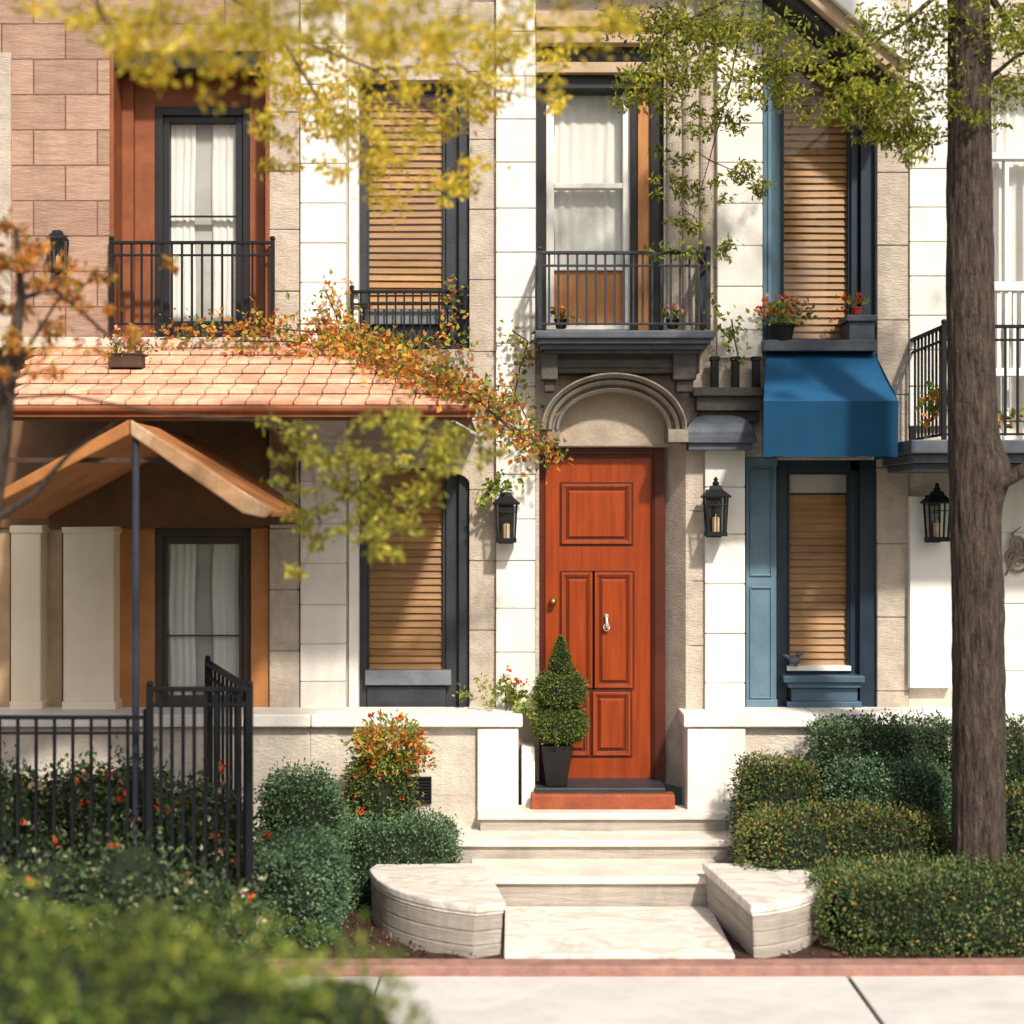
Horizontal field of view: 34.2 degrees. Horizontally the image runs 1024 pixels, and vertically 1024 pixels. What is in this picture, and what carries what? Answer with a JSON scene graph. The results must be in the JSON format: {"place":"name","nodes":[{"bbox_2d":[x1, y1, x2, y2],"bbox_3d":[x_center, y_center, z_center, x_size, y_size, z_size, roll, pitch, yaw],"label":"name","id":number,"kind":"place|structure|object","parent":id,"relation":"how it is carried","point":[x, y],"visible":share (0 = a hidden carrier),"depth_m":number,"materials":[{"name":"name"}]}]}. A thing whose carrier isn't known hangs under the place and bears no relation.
{"place":"outdoors","nodes":[
{"label":"outdoors","id":0,"kind":"place"},
{"bbox_2d":[286,976,1023,1023],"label":"sidewalk","id":1,"kind":"structure","parent":0,"point":[756,1000],"depth_m":8.88,"materials":[{"name":"concrete"}]},
{"bbox_2d":[0,206,184,523],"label":"orange tree","id":2,"kind":"object","parent":1,"relation":"on","point":[13,338],"visible":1,"depth_m":7.79,"materials":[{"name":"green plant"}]},
{"bbox_2d":[15,393,509,582],"bbox_3d":[-1.833,1.018,7.867,3.649,3.165,0.894,0,0,0],"label":"young tree","id":3,"kind":"object","parent":1,"relation":"on","point":[440,460],"visible":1,"depth_m":7.89,"materials":[{"name":"green plant"}]},
{"bbox_2d":[662,782,681,804],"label":"ground","id":4,"kind":"structure","parent":0,"point":[676,791],"depth_m":15.60,"materials":[{"name":"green plant"}]},
{"bbox_2d":[0,821,284,971],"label":"shrub","id":5,"kind":"object","parent":4,"relation":"on","point":[117,877],"visible":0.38,"depth_m":8.71,"materials":[{"name":"green plant"}]},
{"bbox_2d":[0,0,299,708],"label":"brownstone townhouse","id":6,"kind":"structure","parent":4,"relation":"on","point":[96,152],"depth_m":12.06,"materials":[{"name":"brown stone"}]},
{"bbox_2d":[0,528,62,706],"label":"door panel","id":7,"kind":"structure","parent":6,"relation":"in","point":[55,536],"depth_m":12.10,"materials":[{"name":"beige paint"}]},
{"bbox_2d":[46,230,68,274],"bbox_3d":[-3.250,-1.863,11.917,0.131,0.303,0.166,0,0,0],"label":"wall lantern","id":8,"kind":"object","parent":6,"relation":"attached to","point":[59,237],"depth_m":11.89,"materials":[{"name":"black metal"}]},
{"bbox_2d":[109,236,274,329],"bbox_3d":[-2.298,-1.647,11.950,1.196,0.674,0.040,0,0,0],"label":"balcony railing","id":9,"kind":"object","parent":6,"relation":"attached to","point":[271,243],"visible":0.89,"depth_m":11.94,"materials":[{"name":"black metal"}]},
{"bbox_2d":[155,107,249,336],"bbox_3d":[-2.292,-2.157,12.410,0.711,1.721,0.160,0,0,0],"label":"window","id":10,"kind":"structure","parent":6,"relation":"in","point":[202,160],"depth_m":12.44,"materials":[{"name":"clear glass"}]},
{"bbox_2d":[155,528,250,702],"bbox_3d":[-2.253,0.795,12.200,0.699,1.357,0.160,0,0,0],"label":"window","id":11,"kind":"structure","parent":6,"relation":"in","point":[203,575],"depth_m":12.23,"materials":[{"name":"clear glass"}]},
{"bbox_2d":[0,869,435,1023],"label":"foreground hedge","id":12,"kind":"object","parent":4,"relation":"on","point":[102,983],"visible":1,"depth_m":4.74,"materials":[{"name":"green plant"}]},
{"bbox_2d":[0,707,534,862],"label":"garden wall","id":13,"kind":"structure","parent":4,"relation":"on","point":[475,761],"depth_m":11.65,"materials":[{"name":"stone"}]},
{"bbox_2d":[409,776,431,803],"bbox_3d":[-0.650,1.945,11.643,0.175,0.186,0.035,0,0,0],"label":"wall vent","id":14,"kind":"object","parent":13,"relation":"attached to","point":[425,784],"depth_m":11.63,"materials":[{"name":"black metal"}]},
{"bbox_2d":[452,665,542,718],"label":"flowering plant","id":15,"kind":"object","parent":13,"relation":"on","point":[513,699],"visible":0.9,"depth_m":11.78,"materials":[{"name":"green plant"}]},
{"bbox_2d":[8,0,649,230],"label":"overhanging tree","id":16,"kind":"object","parent":4,"relation":"on","point":[430,42],"visible":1,"depth_m":6.93,"materials":[{"name":"yellow plant"}]},
{"bbox_2d":[300,0,763,804],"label":"cream townhouse","id":17,"kind":"structure","parent":4,"relation":"on","point":[618,570],"depth_m":12.04,"materials":[{"name":"beige stone"}]},
{"bbox_2d":[13,340,476,491],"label":"tiled porch roof","id":18,"kind":"structure","parent":17,"relation":"attached to","point":[256,383],"depth_m":10.74,"materials":[{"name":"tile"}]},
{"bbox_2d":[95,324,165,368],"bbox_3d":[-2.562,-1.119,11.241,0.499,0.291,0.309,0,0,0],"label":"flower pot","id":19,"kind":"object","parent":18,"relation":"on","point":[123,359],"visible":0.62,"depth_m":11.19,"materials":[{"name":"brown wood"}]},
{"bbox_2d":[128,269,573,484],"bbox_3d":[-1.091,-0.958,11.343,3.126,1.560,1.240,0,0,34],"label":"climbing vine","id":20,"kind":"object","parent":18,"relation":"attached to","point":[332,337],"visible":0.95,"depth_m":11.04,"materials":[{"name":"orange plant"}]},
{"bbox_2d":[369,267,478,360],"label":"climbing vine","id":21,"kind":"object","parent":18,"relation":"on","point":[444,334],"visible":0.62,"depth_m":11.93,"materials":[{"name":"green plant"}]},
{"bbox_2d":[349,285,466,344],"bbox_3d":[-0.747,-1.425,12.020,0.856,0.431,0.040,0,0,0],"label":"balcony railing","id":22,"kind":"object","parent":17,"relation":"attached to","point":[403,292],"visible":0.9,"depth_m":12.01,"materials":[{"name":"black metal"}]},
{"bbox_2d":[360,82,468,348],"bbox_3d":[-0.709,-2.190,12.210,0.807,2.017,0.260,0,0,0],"label":"window","id":23,"kind":"structure","parent":17,"relation":"in","point":[415,255],"depth_m":12.20,"materials":[{"name":"wood"}]},
{"bbox_2d":[360,468,469,706],"bbox_3d":[-0.709,0.553,12.210,0.807,1.832,0.260,0,0,0],"label":"window","id":24,"kind":"structure","parent":17,"relation":"in","point":[414,613],"depth_m":12.20,"materials":[{"name":"wood"}]},
{"bbox_2d":[492,492,519,543],"bbox_3d":[-0.042,0.043,11.883,0.198,0.370,0.224,0,0,0],"label":"wall lantern","id":25,"kind":"object","parent":17,"relation":"attached to","point":[507,528],"depth_m":11.83,"materials":[{"name":"black metal"}]},
{"bbox_2d":[472,469,524,508],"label":"trailing plant","id":26,"kind":"object","parent":25,"relation":"on","point":[494,486],"visible":1,"depth_m":11.86,"materials":[{"name":"green plant"}]},
{"bbox_2d":[477,315,566,471],"bbox_3d":[0.021,-0.849,11.805,0.728,1.131,0.423,0,0,0],"label":"climbing vine","id":27,"kind":"object","parent":17,"relation":"attached to","point":[522,361],"visible":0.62,"depth_m":11.88,"materials":[{"name":"orange plant"}]},
{"bbox_2d":[529,635,590,786],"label":"potted topiary","id":28,"kind":"object","parent":17,"relation":"on","point":[561,725],"visible":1,"depth_m":11.70,"materials":[{"name":"green plant"}]},
{"bbox_2d":[550,305,580,328],"bbox_3d":[0.363,-1.371,11.693,0.244,0.166,0.151,0,0,-22],"label":"flower pot","id":29,"kind":"object","parent":17,"relation":"on","point":[562,315],"visible":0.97,"depth_m":11.66,"materials":[{"name":"green plant"}]},
{"bbox_2d":[546,92,629,329],"bbox_3d":[0.671,-2.331,12.380,0.989,2.010,0.360,0,0,0],"label":"window","id":30,"kind":"structure","parent":17,"relation":"in","point":[588,146],"depth_m":12.33,"materials":[{"name":"white paint"}]},
{"bbox_2d":[546,457,651,777],"bbox_3d":[0.635,0.773,12.110,0.796,2.370,0.140,0,0,0],"label":"door","id":31,"kind":"structure","parent":17,"relation":"in","point":[599,509],"depth_m":12.12,"materials":[{"name":"orange paint"}]},
{"bbox_2d":[536,246,710,329],"bbox_3d":[0.780,-1.563,11.780,1.213,0.585,0.420,0,0,0],"label":"balcony railing","id":32,"kind":"object","parent":17,"relation":"on","point":[704,293],"visible":0.9,"depth_m":11.58,"materials":[{"name":"black metal"}]},
{"bbox_2d":[641,230,716,270],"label":"climbing vine","id":33,"kind":"object","parent":32,"relation":"attached to","point":[687,252],"visible":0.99,"depth_m":11.55,"materials":[{"name":"green plant"}]},
{"bbox_2d":[663,303,685,328],"bbox_3d":[1.126,-1.378,11.695,0.187,0.180,0.154,0,0,0],"label":"flower pot","id":34,"kind":"object","parent":17,"relation":"on","point":[675,319],"visible":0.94,"depth_m":11.67,"materials":[{"name":"green plant"}]},
{"bbox_2d":[700,477,730,536],"bbox_3d":[1.437,-0.035,11.753,0.198,0.430,0.224,0,0,0],"label":"wall lantern","id":35,"kind":"object","parent":17,"relation":"attached to","point":[714,495],"depth_m":11.72,"materials":[{"name":"black metal"}]},
{"bbox_2d":[702,292,751,364],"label":"climbing vine","id":36,"kind":"object","parent":17,"relation":"attached to","point":[730,335],"visible":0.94,"depth_m":11.86,"materials":[{"name":"green plant"}]},
{"bbox_2d":[253,900,1023,958],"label":"planting bed","id":37,"kind":"object","parent":4,"relation":"on","point":[739,951],"visible":0.07,"depth_m":9.70,"materials":[{"name":"brown soil"}]},
{"bbox_2d":[0,709,145,865],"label":"iron fence","id":38,"kind":"object","parent":37,"relation":"on","point":[72,718],"visible":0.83,"depth_m":9.49,"materials":[{"name":"black metal"}]},
{"bbox_2d":[1,728,280,947],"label":"flowering bush","id":39,"kind":"object","parent":37,"relation":"on","point":[63,805],"visible":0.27,"depth_m":9.72,"materials":[{"name":"green plant"}]},
{"bbox_2d":[2,420,306,846],"bbox_3d":[-2.297,1.034,10.560,1.839,3.133,1.880,0,0,0],"label":"entrance canopy","id":40,"kind":"object","parent":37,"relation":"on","point":[134,475],"visible":0.91,"depth_m":10.66,"materials":[{"name":"brown wood"}]},
{"bbox_2d":[146,655,252,953],"bbox_3d":[-1.773,1.753,10.275,0.606,1.594,1.691,0,0,0],"label":"iron fence","id":41,"kind":"object","parent":37,"relation":"on","point":[221,689],"visible":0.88,"depth_m":9.44,"materials":[{"name":"black metal"}]},
{"bbox_2d":[253,756,351,848],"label":"round shrub","id":42,"kind":"object","parent":37,"relation":"on","point":[292,799],"visible":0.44,"depth_m":10.71,"materials":[{"name":"green plant"}]},
{"bbox_2d":[253,817,357,950],"bbox_3d":[-1.276,2.262,9.939,0.706,0.809,0.768,0,0,0],"label":"round shrub","id":43,"kind":"object","parent":37,"relation":"on","point":[306,883],"visible":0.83,"depth_m":9.74,"materials":[{"name":"green plant"}]},
{"bbox_2d":[339,709,436,820],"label":"flowering shrub","id":44,"kind":"object","parent":37,"relation":"on","point":[379,776],"visible":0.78,"depth_m":11.12,"materials":[{"name":"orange plant"}]},
{"bbox_2d":[337,804,463,911],"bbox_3d":[-0.751,2.300,10.889,0.881,0.728,0.701,0,0,0],"label":"box hedge","id":45,"kind":"object","parent":37,"relation":"on","point":[412,839],"visible":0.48,"depth_m":10.69,"materials":[{"name":"green plant"}]},
{"bbox_2d":[369,863,505,958],"bbox_3d":[-0.473,2.415,10.089,0.738,0.330,1.196,0,0,-8],"label":"stone pedestal","id":46,"kind":"object","parent":37,"relation":"on","point":[457,908],"visible":0.98,"depth_m":9.79,"materials":[{"name":"stone"}]},
{"bbox_2d":[452,792,739,958],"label":"front steps","id":47,"kind":"structure","parent":37,"relation":"on","point":[598,875],"depth_m":10.79,"materials":[{"name":"stone"}]},
{"bbox_2d":[254,898,1016,958],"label":"bark chips","id":48,"kind":"object","parent":37,"relation":"on","point":[447,955],"visible":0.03,"depth_m":9.67,"materials":[{"name":"brown wood"}]},
{"bbox_2d":[703,863,821,957],"bbox_3d":[1.561,2.415,10.096,0.679,0.330,1.147,0,0,0],"label":"stone pedestal","id":49,"kind":"object","parent":37,"relation":"on","point":[762,913],"visible":0.77,"depth_m":9.81,"materials":[{"name":"stone"}]},
{"bbox_2d":[723,749,826,861],"bbox_3d":[1.771,2.022,11.099,0.695,0.901,0.573,0,0,0],"label":"box hedge","id":50,"kind":"object","parent":37,"relation":"on","point":[775,782],"visible":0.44,"depth_m":10.96,"materials":[{"name":"green plant"}]},
{"bbox_2d":[586,0,1023,865],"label":"street tree","id":51,"kind":"object","parent":37,"relation":"on","point":[984,476],"visible":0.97,"depth_m":10.15,"materials":[{"name":"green plant"}]},
{"bbox_2d":[728,791,950,919],"bbox_3d":[2.118,2.253,10.644,1.498,0.868,0.611,0,0,0],"label":"box hedge","id":52,"kind":"object","parent":37,"relation":"on","point":[799,839],"visible":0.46,"depth_m":10.48,"materials":[{"name":"green plant"}]},
{"bbox_2d":[678,707,1023,853],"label":"garden wall","id":53,"kind":"structure","parent":37,"relation":"on","point":[715,742],"depth_m":11.60,"materials":[{"name":"stone"}]},
{"bbox_2d":[798,705,951,839],"bbox_3d":[2.525,1.805,11.296,1.128,0.944,0.529,0,0,0],"label":"box hedge","id":54,"kind":"object","parent":37,"relation":"on","point":[867,737],"visible":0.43,"depth_m":11.17,"materials":[{"name":"green plant"}]},
{"bbox_2d":[815,748,951,857],"bbox_3d":[2.483,2.022,10.964,1.006,0.916,0.577,0,0,0],"label":"round shrub","id":55,"kind":"object","parent":37,"relation":"on","point":[910,784],"visible":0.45,"depth_m":10.85,"materials":[{"name":"green plant"}]},
{"bbox_2d":[804,847,1023,958],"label":"box hedge","id":56,"kind":"object","parent":37,"relation":"on","point":[947,904],"visible":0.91,"depth_m":9.61,"materials":[{"name":"green plant"}]},
{"bbox_2d":[947,713,1023,798],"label":"box hedge","id":57,"kind":"object","parent":37,"relation":"on","point":[1014,754],"visible":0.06,"depth_m":10.86,"materials":[{"name":"green plant"}]},
{"bbox_2d":[1006,776,1023,861],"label":"box hedge","id":58,"kind":"object","parent":37,"relation":"on","point":[1015,823],"visible":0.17,"depth_m":10.46,"materials":[{"name":"green plant"}]},
{"bbox_2d":[273,958,1023,979],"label":"kerb","id":59,"kind":"structure","parent":4,"relation":"on","point":[847,968],"depth_m":9.32,"materials":[{"name":"red brick"}]},
{"bbox_2d":[744,0,908,707],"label":"blue trimmed townhouse","id":60,"kind":"structure","parent":4,"relation":"on","point":[826,567],"depth_m":12.08,"materials":[{"name":"beige stone"}]},
{"bbox_2d":[746,293,836,339],"bbox_3d":[2.005,-1.403,11.928,0.659,0.356,0.333,0,0,0],"label":"flower pot","id":61,"kind":"object","parent":60,"relation":"on","point":[784,330],"visible":1,"depth_m":11.90,"materials":[{"name":"red plant"}]},
{"bbox_2d":[783,651,802,665],"bbox_3d":[2.039,1.061,12.050,0.156,0.110,0.060,0,0,0],"label":"bird ornament","id":62,"kind":"object","parent":60,"relation":"on","point":[794,660],"visible":1,"depth_m":12.03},
{"bbox_2d":[776,460,876,706],"bbox_3d":[2.306,0.532,12.200,0.758,1.857,0.280,0,0,0],"label":"window","id":63,"kind":"structure","parent":60,"relation":"in","point":[826,543],"depth_m":12.14,"materials":[{"name":"blue paint"}]},
{"bbox_2d":[781,64,874,339],"bbox_3d":[2.301,-2.301,12.250,0.794,2.143,0.300,0,0,0],"label":"window","id":64,"kind":"structure","parent":60,"relation":"in","point":[828,184],"depth_m":12.23,"materials":[{"name":"blue paint"}]},
{"bbox_2d":[763,352,898,459],"bbox_3d":[2.159,-0.768,11.638,0.914,0.794,0.784,0,0,0],"label":"window awning","id":65,"kind":"object","parent":60,"relation":"attached to","point":[831,404],"depth_m":11.26,"materials":[{"name":"blue fabric"}]},
{"bbox_2d":[837,292,869,314],"bbox_3d":[2.463,-1.505,11.967,0.233,0.171,0.137,0,0,-16],"label":"flower pot","id":66,"kind":"object","parent":60,"relation":"on","point":[856,310],"visible":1,"depth_m":11.95,"materials":[{"name":"green plant"}]},
{"bbox_2d":[882,0,1023,706],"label":"white townhouse","id":67,"kind":"structure","parent":4,"relation":"on","point":[923,463],"depth_m":12.00,"materials":[{"name":"stone"}]},
{"bbox_2d":[920,482,949,542],"bbox_3d":[3.022,0.005,11.843,0.198,0.430,0.224,0,0,0],"label":"wall lantern","id":68,"kind":"object","parent":67,"relation":"attached to","point":[934,500],"depth_m":11.82,"materials":[{"name":"black metal"}]},
{"bbox_2d":[909,319,1023,439],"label":"balcony railing","id":69,"kind":"object","parent":67,"relation":"on","point":[942,343],"visible":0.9,"depth_m":11.21,"materials":[{"name":"black metal"}]},
{"bbox_2d":[915,381,1023,438],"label":"leafy plant","id":70,"kind":"object","parent":67,"relation":"on","point":[933,395],"visible":0.79,"depth_m":11.30,"materials":[{"name":"green plant"}]},
{"bbox_2d":[992,82,1023,439],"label":"window","id":71,"kind":"structure","parent":67,"relation":"in","point":[1008,146],"depth_m":12.26,"materials":[{"name":"white paint"}]},
{"bbox_2d":[994,282,1023,376],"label":"white balustrade","id":72,"kind":"object","parent":67,"relation":"on","point":[1006,288],"visible":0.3,"depth_m":11.92,"materials":[{"name":"paint"}]},
{"bbox_2d":[1004,527,1023,575],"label":"scroll ornament","id":73,"kind":"object","parent":67,"relation":"attached to","point":[1016,554],"visible":1,"depth_m":11.96,"materials":[{"name":"metal"}]}
]}

